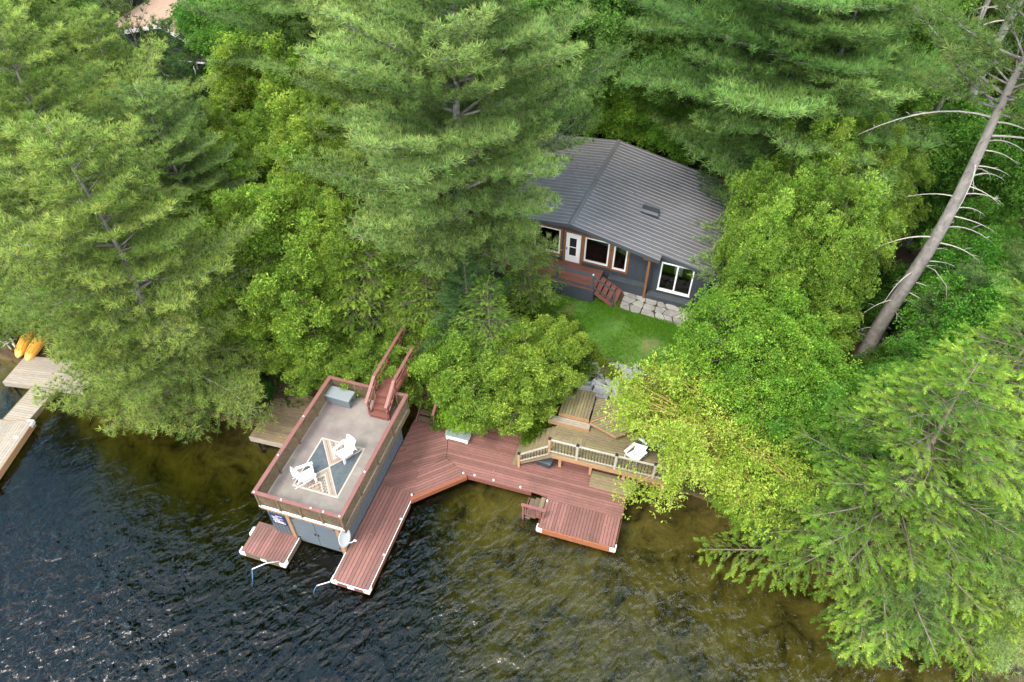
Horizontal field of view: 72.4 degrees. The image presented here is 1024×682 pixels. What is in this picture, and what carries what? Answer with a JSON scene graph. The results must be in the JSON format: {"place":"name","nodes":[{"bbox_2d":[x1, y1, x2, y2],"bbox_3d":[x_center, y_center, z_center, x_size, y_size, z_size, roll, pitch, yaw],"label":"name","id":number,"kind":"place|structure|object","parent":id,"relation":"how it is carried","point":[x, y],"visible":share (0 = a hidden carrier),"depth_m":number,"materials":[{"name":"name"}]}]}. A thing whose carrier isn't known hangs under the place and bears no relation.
{"place":"outdoors","nodes":[
{"label":"outdoors","id":0,"kind":"place"},
{"bbox_2d":[169,157,275,253],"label":"cedar","id":1,"kind":"object","parent":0,"point":[211,217],"visible":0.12,"depth_m":34.88,"materials":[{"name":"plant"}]},
{"bbox_2d":[0,0,1023,681],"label":"ground","id":2,"kind":"structure","parent":0,"point":[122,558],"depth_m":33.88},
{"bbox_2d":[0,130,48,349],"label":"pine tree","id":3,"kind":"object","parent":2,"relation":"on","point":[34,334],"visible":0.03,"depth_m":37.00,"materials":[{"name":"green plant"}]},
{"bbox_2d":[0,161,133,348],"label":"pine tree","id":4,"kind":"object","parent":2,"relation":"on","point":[16,201],"visible":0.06,"depth_m":33.05,"materials":[{"name":"green plant"}]},
{"bbox_2d":[0,0,144,168],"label":"pine tree","id":5,"kind":"object","parent":2,"relation":"on","point":[35,10],"visible":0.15,"depth_m":37.26,"materials":[{"name":"green plant"}]},
{"bbox_2d":[0,0,200,324],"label":"pine tree","id":6,"kind":"object","parent":2,"relation":"on","point":[64,99],"visible":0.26,"depth_m":30.39,"materials":[{"name":"green plant"}]},
{"bbox_2d":[34,3,235,192],"bbox_3d":[-20.278,-11.476,38.654,10.776,13.914,8.191,22,49,21],"label":"pine tree","id":7,"kind":"object","parent":2,"relation":"on","point":[89,30],"visible":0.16,"depth_m":35.46,"materials":[{"name":"green plant"}]},
{"bbox_2d":[69,0,201,133],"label":"red pine","id":8,"kind":"object","parent":2,"relation":"on","point":[127,11],"visible":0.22,"depth_m":41.84,"materials":[{"name":"grey plant"}]},
{"bbox_2d":[0,108,292,444],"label":"pine tree","id":9,"kind":"object","parent":2,"relation":"on","point":[166,344],"visible":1,"depth_m":29.46,"materials":[{"name":"green plant"}]},
{"bbox_2d":[115,0,208,97],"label":"neighbour house","id":10,"kind":"structure","parent":2,"relation":"on","point":[158,8],"depth_m":50.84,"materials":[{"name":"brown"}]},
{"bbox_2d":[82,77,270,308],"bbox_3d":[-16.561,-7.193,35.695,10.524,13.207,7.624,-18,48,-17],"label":"pine tree","id":11,"kind":"object","parent":2,"relation":"on","point":[184,134],"visible":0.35,"depth_m":33.23,"materials":[{"name":"green plant"}]},
{"bbox_2d":[145,14,210,114],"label":"young pine","id":12,"kind":"object","parent":2,"relation":"on","point":[165,27],"visible":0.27,"depth_m":46.37,"materials":[{"name":"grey plant"}]},
{"bbox_2d":[165,52,213,156],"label":"young pine","id":13,"kind":"object","parent":2,"relation":"on","point":[178,64],"visible":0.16,"depth_m":43.30,"materials":[{"name":"green plant"}]},
{"bbox_2d":[164,0,220,60],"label":"maple tree","id":14,"kind":"object","parent":2,"relation":"on","point":[184,21],"visible":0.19,"depth_m":47.00,"materials":[{"name":"green plant"}]},
{"bbox_2d":[184,0,248,81],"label":"maple tree","id":15,"kind":"object","parent":2,"relation":"on","point":[208,34],"visible":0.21,"depth_m":43.98,"materials":[{"name":"green plant"}]},
{"bbox_2d":[197,91,253,178],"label":"deciduous tree","id":16,"kind":"object","parent":2,"relation":"on","point":[233,122],"visible":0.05,"depth_m":37.46,"materials":[{"name":"green plant"}]},
{"bbox_2d":[180,227,286,352],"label":"cedar","id":17,"kind":"object","parent":2,"relation":"on","point":[252,330],"visible":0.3,"depth_m":32.72,"materials":[{"name":"green plant"}]},
{"bbox_2d":[205,30,279,141],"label":"deciduous tree","id":18,"kind":"object","parent":2,"relation":"on","point":[239,103],"visible":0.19,"depth_m":39.53,"materials":[{"name":"green plant"}]},
{"bbox_2d":[202,79,288,184],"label":"deciduous tree","id":19,"kind":"object","parent":2,"relation":"on","point":[256,138],"visible":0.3,"depth_m":36.30,"materials":[{"name":"green plant"}]},
{"bbox_2d":[201,27,295,114],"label":"maple tree","id":20,"kind":"object","parent":2,"relation":"on","point":[239,67],"visible":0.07,"depth_m":40.36,"materials":[{"name":"green plant"}]},
{"bbox_2d":[222,171,296,280],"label":"cedar","id":21,"kind":"object","parent":2,"relation":"on","point":[243,202],"visible":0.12,"depth_m":32.43,"materials":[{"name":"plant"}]},
{"bbox_2d":[177,0,356,85],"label":"pine tree","id":22,"kind":"object","parent":2,"relation":"on","point":[280,7],"visible":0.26,"depth_m":37.41,"materials":[{"name":"green plant"}]},
{"bbox_2d":[222,0,339,57],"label":"leafy tree","id":23,"kind":"object","parent":2,"relation":"on","point":[284,20],"visible":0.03,"depth_m":38.91,"materials":[{"name":"green plant"}]},
{"bbox_2d":[210,140,370,295],"bbox_3d":[-10.466,-5.655,35.030,6.931,8.907,8.468,9,46,9],"label":"leafy tree","id":24,"kind":"object","parent":2,"relation":"on","point":[291,219],"visible":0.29,"depth_m":31.89,"materials":[{"name":"green plant"}]},
{"bbox_2d":[255,30,336,117],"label":"deciduous tree","id":25,"kind":"object","parent":2,"relation":"on","point":[270,43],"visible":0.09,"depth_m":37.23,"materials":[{"name":"green plant"}]},
{"bbox_2d":[235,221,360,360],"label":"deciduous tree","id":26,"kind":"object","parent":2,"relation":"on","point":[288,320],"visible":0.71,"depth_m":31.58,"materials":[{"name":"green plant"}]},
{"bbox_2d":[255,312,343,375],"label":"cedar","id":27,"kind":"object","parent":2,"relation":"on","point":[279,356],"visible":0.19,"depth_m":34.38,"materials":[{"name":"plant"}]},
{"bbox_2d":[267,114,350,234],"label":"deciduous tree","id":28,"kind":"object","parent":2,"relation":"on","point":[300,181],"visible":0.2,"depth_m":32.26,"materials":[{"name":"green plant"}]},
{"bbox_2d":[280,318,362,398],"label":"cedar","id":29,"kind":"object","parent":2,"relation":"on","point":[306,376],"visible":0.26,"depth_m":34.17,"materials":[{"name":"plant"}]},
{"bbox_2d":[262,88,406,242],"bbox_3d":[-9.247,-7.803,35.412,6.382,9.662,7.278,-33,54,-29],"label":"leafy tree","id":30,"kind":"object","parent":2,"relation":"on","point":[280,102],"visible":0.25,"depth_m":33.18,"materials":[{"name":"green plant"}]},
{"bbox_2d":[293,168,393,316],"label":"cedar","id":31,"kind":"object","parent":2,"relation":"on","point":[331,213],"visible":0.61,"depth_m":31.82,"materials":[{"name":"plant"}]},
{"bbox_2d":[311,330,391,397],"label":"cedar","id":32,"kind":"object","parent":2,"relation":"on","point":[344,362],"visible":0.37,"depth_m":33.47,"materials":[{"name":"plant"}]},
{"bbox_2d":[304,207,420,389],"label":"hemlock","id":33,"kind":"object","parent":2,"relation":"on","point":[369,314],"visible":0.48,"depth_m":32.79,"materials":[{"name":"green plant"}]},
{"bbox_2d":[340,329,422,407],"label":"cedar","id":34,"kind":"object","parent":2,"relation":"on","point":[398,352],"visible":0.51,"depth_m":33.61,"materials":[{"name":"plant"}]},
{"bbox_2d":[282,0,524,210],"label":"pine tree","id":35,"kind":"object","parent":2,"relation":"on","point":[344,6],"visible":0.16,"depth_m":32.21,"materials":[{"name":"green plant"}]},
{"bbox_2d":[359,215,462,342],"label":"hemlock","id":36,"kind":"object","parent":2,"relation":"on","point":[393,270],"visible":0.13,"depth_m":33.95,"materials":[{"name":"green plant"}]},
{"bbox_2d":[381,270,440,348],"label":"hemlock","id":37,"kind":"object","parent":2,"relation":"on","point":[399,280],"visible":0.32,"depth_m":33.54,"materials":[{"name":"green plant"}]},
{"bbox_2d":[379,256,454,396],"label":"hemlock","id":38,"kind":"object","parent":2,"relation":"on","point":[426,296],"visible":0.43,"depth_m":33.32,"materials":[{"name":"green plant"}]},
{"bbox_2d":[406,308,501,413],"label":"cedar","id":39,"kind":"object","parent":2,"relation":"on","point":[428,366],"visible":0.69,"depth_m":32.30,"materials":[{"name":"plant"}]},
{"bbox_2d":[406,240,516,357],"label":"young pine","id":40,"kind":"object","parent":2,"relation":"on","point":[458,283],"visible":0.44,"depth_m":32.30,"materials":[{"name":"green plant"}]},
{"bbox_2d":[287,0,636,307],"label":"pine tree","id":41,"kind":"object","parent":2,"relation":"on","point":[498,138],"visible":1,"depth_m":26.68,"materials":[{"name":"green plant"}]},
{"bbox_2d":[434,328,527,433],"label":"cedar","id":42,"kind":"object","parent":2,"relation":"on","point":[470,398],"visible":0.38,"depth_m":31.80,"materials":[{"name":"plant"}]},
{"bbox_2d":[448,272,536,403],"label":"hemlock","id":43,"kind":"object","parent":2,"relation":"on","point":[503,317],"visible":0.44,"depth_m":31.93,"materials":[{"name":"green plant"}]},
{"bbox_2d":[3,0,1023,580],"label":"undergrowth","id":44,"kind":"object","parent":2,"relation":"on","point":[275,382],"visible":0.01,"depth_m":36.50,"materials":[{"name":"green plant"}]},
{"bbox_2d":[496,217,568,320],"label":"hemlock","id":45,"kind":"object","parent":2,"relation":"on","point":[529,276],"visible":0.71,"depth_m":34.25,"materials":[{"name":"green plant"}]},
{"bbox_2d":[480,314,588,436],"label":"cedar","id":46,"kind":"object","parent":2,"relation":"on","point":[544,392],"visible":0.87,"depth_m":31.67,"materials":[{"name":"green plant"}]},
{"bbox_2d":[477,244,623,306],"bbox_3d":[2.037,-3.813,36.677,7.748,1.938,1.820,16,47,15],"label":"veranda","id":47,"kind":"object","parent":2,"relation":"on","point":[585,283],"visible":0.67,"depth_m":36.12,"materials":[{"name":"red wood"}]},
{"bbox_2d":[510,314,594,382],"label":"cedar","id":48,"kind":"object","parent":2,"relation":"on","point":[561,331],"visible":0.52,"depth_m":32.51,"materials":[{"name":"green plant"}]},
{"bbox_2d":[518,0,651,135],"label":"leafy tree","id":49,"kind":"object","parent":2,"relation":"on","point":[612,8],"visible":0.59,"depth_m":37.24,"materials":[{"name":"green plant"}]},
{"bbox_2d":[490,134,728,307],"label":"cottage","id":50,"kind":"structure","parent":2,"relation":"on","point":[631,261],"depth_m":36.40,"materials":[{"name":"grey metal"}]},
{"bbox_2d":[582,235,611,268],"bbox_3d":[4.367,-4.609,35.991,1.510,1.740,0.130,16,47,15],"label":"window","id":51,"kind":"structure","parent":50,"relation":"in","point":[596,252],"depth_m":36.02,"materials":[{"name":"glass"}]},
{"bbox_2d":[656,262,694,297],"bbox_3d":[8.252,-3.110,35.255,1.700,1.800,0.150,16,47,15],"label":"window","id":52,"kind":"structure","parent":50,"relation":"in","point":[674,281],"depth_m":35.35,"materials":[{"name":"white paint"}]},
{"bbox_2d":[548,421,679,503],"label":"terrace","id":53,"kind":"structure","parent":2,"relation":"on","point":[574,448],"depth_m":31.73,"materials":[{"name":"brown wood"}]},
{"bbox_2d":[548,390,595,432],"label":"step platform","id":54,"kind":"structure","parent":53,"relation":"on","point":[573,420],"depth_m":32.97,"materials":[{"name":"brown wood"}]},
{"bbox_2d":[589,398,636,438],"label":"angled platform","id":55,"kind":"structure","parent":53,"relation":"on","point":[602,426],"depth_m":32.66,"materials":[{"name":"brown wood"}]},
{"bbox_2d":[559,59,668,153],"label":"maple tree","id":56,"kind":"object","parent":2,"relation":"on","point":[616,122],"visible":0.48,"depth_m":40.85,"materials":[{"name":"green plant"}]},
{"bbox_2d":[568,358,660,409],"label":"rock wall","id":57,"kind":"structure","parent":2,"relation":"on","point":[598,389],"depth_m":33.73,"materials":[{"name":"grey stone"}]},
{"bbox_2d":[584,0,746,152],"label":"leafy tree","id":58,"kind":"object","parent":2,"relation":"on","point":[664,95],"visible":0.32,"depth_m":37.87,"materials":[{"name":"green plant"}]},
{"bbox_2d":[632,90,722,164],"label":"maple tree","id":59,"kind":"object","parent":2,"relation":"on","point":[657,133],"visible":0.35,"depth_m":40.89,"materials":[{"name":"green plant"}]},
{"bbox_2d":[591,0,782,165],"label":"pine tree","id":60,"kind":"object","parent":2,"relation":"on","point":[660,27],"visible":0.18,"depth_m":37.23,"materials":[{"name":"green plant"}]},
{"bbox_2d":[597,343,852,543],"bbox_3d":[9.200,4.196,29.555,10.844,7.326,9.541,-22,49,-21],"label":"maple tree","id":61,"kind":"object","parent":2,"relation":"on","point":[723,459],"visible":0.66,"depth_m":28.30,"materials":[{"name":"green plant"}]},
{"bbox_2d":[701,462,797,542],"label":"maple tree","id":62,"kind":"object","parent":2,"relation":"on","point":[732,518],"visible":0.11,"depth_m":29.47,"materials":[{"name":"green plant"}]},
{"bbox_2d":[660,280,862,422],"bbox_3d":[10.113,0.655,29.810,7.775,7.178,6.000,3,45,3],"label":"maple tree","id":63,"kind":"object","parent":2,"relation":"on","point":[708,333],"visible":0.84,"depth_m":28.02,"materials":[{"name":"green plant"}]},
{"bbox_2d":[711,150,818,294],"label":"cedar","id":64,"kind":"object","parent":2,"relation":"on","point":[754,193],"visible":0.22,"depth_m":30.63,"materials":[{"name":"green plant"}]},
{"bbox_2d":[718,178,840,314],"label":"cedar","id":65,"kind":"object","parent":2,"relation":"on","point":[750,263],"visible":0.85,"depth_m":28.75,"materials":[{"name":"green plant"}]},
{"bbox_2d":[696,328,862,458],"bbox_3d":[11.384,2.324,29.291,7.111,6.565,5.488,10,46,10],"label":"maple tree","id":66,"kind":"object","parent":2,"relation":"on","point":[822,375],"visible":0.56,"depth_m":27.48,"materials":[{"name":"green plant"}]},
{"bbox_2d":[731,112,855,204],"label":"cedar","id":67,"kind":"object","parent":2,"relation":"on","point":[780,163],"visible":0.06,"depth_m":30.40,"materials":[{"name":"green plant"}]},
{"bbox_2d":[606,0,1004,179],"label":"pine tree","id":68,"kind":"object","parent":2,"relation":"on","point":[744,102],"visible":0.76,"depth_m":30.41,"materials":[{"name":"green plant"}]},
{"bbox_2d":[754,279,859,356],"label":"cedar","id":69,"kind":"object","parent":2,"relation":"on","point":[835,320],"visible":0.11,"depth_m":29.78,"materials":[{"name":"green plant"}]},
{"bbox_2d":[676,1,957,288],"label":"pine tree","id":70,"kind":"object","parent":2,"relation":"on","point":[887,97],"visible":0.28,"depth_m":30.21,"materials":[{"name":"green plant"}]},
{"bbox_2d":[766,143,890,317],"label":"cedar","id":71,"kind":"object","parent":2,"relation":"on","point":[833,278],"visible":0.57,"depth_m":28.26,"materials":[{"name":"green plant"}]},
{"bbox_2d":[758,374,916,499],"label":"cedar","id":72,"kind":"object","parent":2,"relation":"on","point":[822,401],"visible":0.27,"depth_m":26.77,"materials":[{"name":"green plant"}]},
{"bbox_2d":[788,105,889,179],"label":"cedar","id":73,"kind":"object","parent":2,"relation":"on","point":[826,123],"visible":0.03,"depth_m":30.21,"materials":[{"name":"green plant"}]},
{"bbox_2d":[799,152,907,343],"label":"cedar","id":74,"kind":"object","parent":2,"relation":"on","point":[865,274],"visible":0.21,"depth_m":28.94,"materials":[{"name":"green plant"}]},
{"bbox_2d":[693,336,1023,680],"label":"hemlock","id":75,"kind":"object","parent":2,"relation":"on","point":[848,552],"visible":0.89,"depth_m":23.98,"materials":[{"name":"green plant"}]},
{"bbox_2d":[826,116,911,236],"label":"cedar","id":76,"kind":"object","parent":2,"relation":"on","point":[862,125],"visible":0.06,"depth_m":30.59,"materials":[{"name":"green plant"}]},
{"bbox_2d":[853,290,905,338],"bbox_3d":[17.810,-1.312,33.753,3.159,1.922,2.699,-3,45,-3],"label":"bush","id":77,"kind":"object","parent":2,"relation":"on","point":[870,315],"visible":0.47,"depth_m":33.40,"materials":[{"name":"green plant"}]},
{"bbox_2d":[826,565,954,668],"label":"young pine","id":78,"kind":"object","parent":2,"relation":"on","point":[930,596],"visible":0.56,"depth_m":25.02,"materials":[{"name":"green plant"}]},
{"bbox_2d":[868,131,942,273],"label":"cedar","id":79,"kind":"object","parent":2,"relation":"on","point":[916,173],"visible":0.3,"depth_m":32.37,"materials":[{"name":"green plant"}]},
{"bbox_2d":[807,354,1009,595],"bbox_3d":[15.245,4.425,26.284,7.486,9.362,7.849,-24,50,-22],"label":"hemlock","id":80,"kind":"object","parent":2,"relation":"on","point":[944,467],"visible":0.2,"depth_m":25.02,"materials":[{"name":"green plant"}]},
{"bbox_2d":[865,329,970,406],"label":"cedar","id":81,"kind":"object","parent":2,"relation":"on","point":[911,354],"visible":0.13,"depth_m":28.62,"materials":[{"name":"green plant"}]},
{"bbox_2d":[857,255,995,355],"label":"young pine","id":82,"kind":"object","parent":2,"relation":"on","point":[977,275],"visible":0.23,"depth_m":28.98,"materials":[{"name":"green plant"}]},
{"bbox_2d":[879,0,979,110],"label":"leafy tree","id":83,"kind":"object","parent":2,"relation":"on","point":[918,25],"visible":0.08,"depth_m":35.42,"materials":[{"name":"green plant"}]},
{"bbox_2d":[886,0,981,122],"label":"maple tree","id":84,"kind":"object","parent":2,"relation":"on","point":[921,103],"visible":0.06,"depth_m":36.03,"materials":[{"name":"green plant"}]},
{"bbox_2d":[853,0,1023,357],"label":"bare trunk pine","id":85,"kind":"object","parent":2,"relation":"on","point":[905,284],"visible":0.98,"depth_m":24.74,"materials":[{"name":"grey plant"}]},
{"bbox_2d":[884,435,1023,679],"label":"pine tree","id":86,"kind":"object","parent":2,"relation":"on","point":[1010,603],"visible":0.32,"depth_m":24.76,"materials":[{"name":"green plant"}]},
{"bbox_2d":[903,149,1005,252],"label":"cedar","id":87,"kind":"object","parent":2,"relation":"on","point":[939,204],"visible":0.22,"depth_m":34.86,"materials":[{"name":"green plant"}]},
{"bbox_2d":[890,277,1023,521],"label":"hemlock","id":88,"kind":"object","parent":2,"relation":"on","point":[983,341],"visible":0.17,"depth_m":24.21,"materials":[{"name":"green plant"}]},
{"bbox_2d":[892,231,1023,391],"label":"maple tree","id":89,"kind":"object","parent":2,"relation":"on","point":[994,300],"visible":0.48,"depth_m":28.56,"materials":[{"name":"green plant"}]},
{"bbox_2d":[914,85,1023,224],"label":"maple tree","id":90,"kind":"object","parent":2,"relation":"on","point":[951,166],"visible":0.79,"depth_m":32.20,"materials":[{"name":"green plant"}]},
{"bbox_2d":[918,557,1023,681],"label":"hemlock","id":91,"kind":"object","parent":2,"relation":"on","point":[1001,606],"visible":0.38,"depth_m":25.53,"materials":[{"name":"green plant"}]},
{"bbox_2d":[920,195,1023,277],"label":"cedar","id":92,"kind":"object","parent":2,"relation":"on","point":[1001,232],"visible":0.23,"depth_m":31.42,"materials":[{"name":"green plant"}]},
{"bbox_2d":[964,237,1023,400],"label":"pine tree","id":93,"kind":"object","parent":2,"relation":"on","point":[1018,252],"visible":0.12,"depth_m":28.16,"materials":[{"name":"green plant"}]},
{"bbox_2d":[554,296,680,369],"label":"lawn","id":94,"kind":"structure","parent":0,"point":[653,344],"depth_m":34.31,"materials":[{"name":"green plant"}]},
{"bbox_2d":[620,292,692,325],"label":"flagstone path","id":95,"kind":"structure","parent":0,"point":[672,311],"depth_m":35.67,"materials":[{"name":"grey stone"}]},
{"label":"lake water","id":96,"kind":"structure","parent":0,"visible":0},
{"bbox_2d":[0,419,36,478],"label":"grey dock","id":97,"kind":"object","parent":96,"relation":"on","point":[15,435],"visible":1,"depth_m":34.31,"materials":[{"name":"brown wood"}]},
{"bbox_2d":[3,386,53,419],"bbox_3d":[-24.688,3.331,35.896,1.360,0.285,2.203,8,46,8],"label":"gangway","id":98,"kind":"object","parent":97,"relation":"attached to","point":[23,408],"visible":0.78,"depth_m":35.65,"materials":[{"name":"grey wood"}]},
{"bbox_2d":[3,357,91,406],"bbox_3d":[-24.469,2.264,37.882,4.500,1.625,1.980,6,45,6],"label":"grey dock","id":99,"kind":"object","parent":96,"relation":"in","point":[24,373],"visible":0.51,"depth_m":37.22,"materials":[{"name":"brown wood"}]},
{"bbox_2d":[249,396,320,455],"bbox_3d":[-11.080,4.351,35.580,2.900,1.330,3.193,11,46,11],"label":"old dock","id":100,"kind":"object","parent":96,"relation":"in","point":[290,416],"visible":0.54,"depth_m":34.98,"materials":[{"name":"brown wood"}]},
{"bbox_2d":[251,375,409,554],"bbox_3d":[-7.662,5.540,31.459,4.060,3.575,6.730,12,46,12],"label":"boathouse","id":101,"kind":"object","parent":96,"relation":"on","point":[316,518],"visible":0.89,"depth_m":30.43,"materials":[{"name":"grey concrete"}]},
{"bbox_2d":[239,521,300,567],"bbox_3d":[-10.453,8.826,30.355,2.302,0.390,1.540,12,46,12],"label":"finger dock","id":102,"kind":"object","parent":101,"relation":"attached to","point":[266,542],"visible":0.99,"depth_m":30.14,"materials":[{"name":"brown wood"}]},
{"bbox_2d":[292,437,364,498],"bbox_3d":[-7.935,5.463,30.413,2.140,0.020,2.680,12,46,12],"label":"rug","id":103,"kind":"object","parent":101,"relation":"on","point":[332,472],"visible":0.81,"depth_m":30.34,"materials":[{"name":"fabric"}]},
{"bbox_2d":[364,320,427,420],"bbox_3d":[-5.243,0.945,33.797,1.120,1.772,6.260,12,46,12],"label":"footbridge","id":104,"kind":"object","parent":101,"relation":"on","point":[385,396],"visible":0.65,"depth_m":32.38,"materials":[{"name":"red paint"}]},
{"bbox_2d":[331,407,626,594],"bbox_3d":[-0.743,7.693,31.445,11.050,0.410,10.295,12,46,12],"label":"dock","id":105,"kind":"object","parent":96,"relation":"on","point":[430,466],"visible":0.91,"depth_m":32.13,"materials":[{"name":"red wood"}]},
{"bbox_2d":[511,425,559,467],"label":"wooden steps","id":106,"kind":"structure","parent":105,"relation":"on","point":[536,450],"depth_m":32.79,"materials":[{"name":"brown wood"}]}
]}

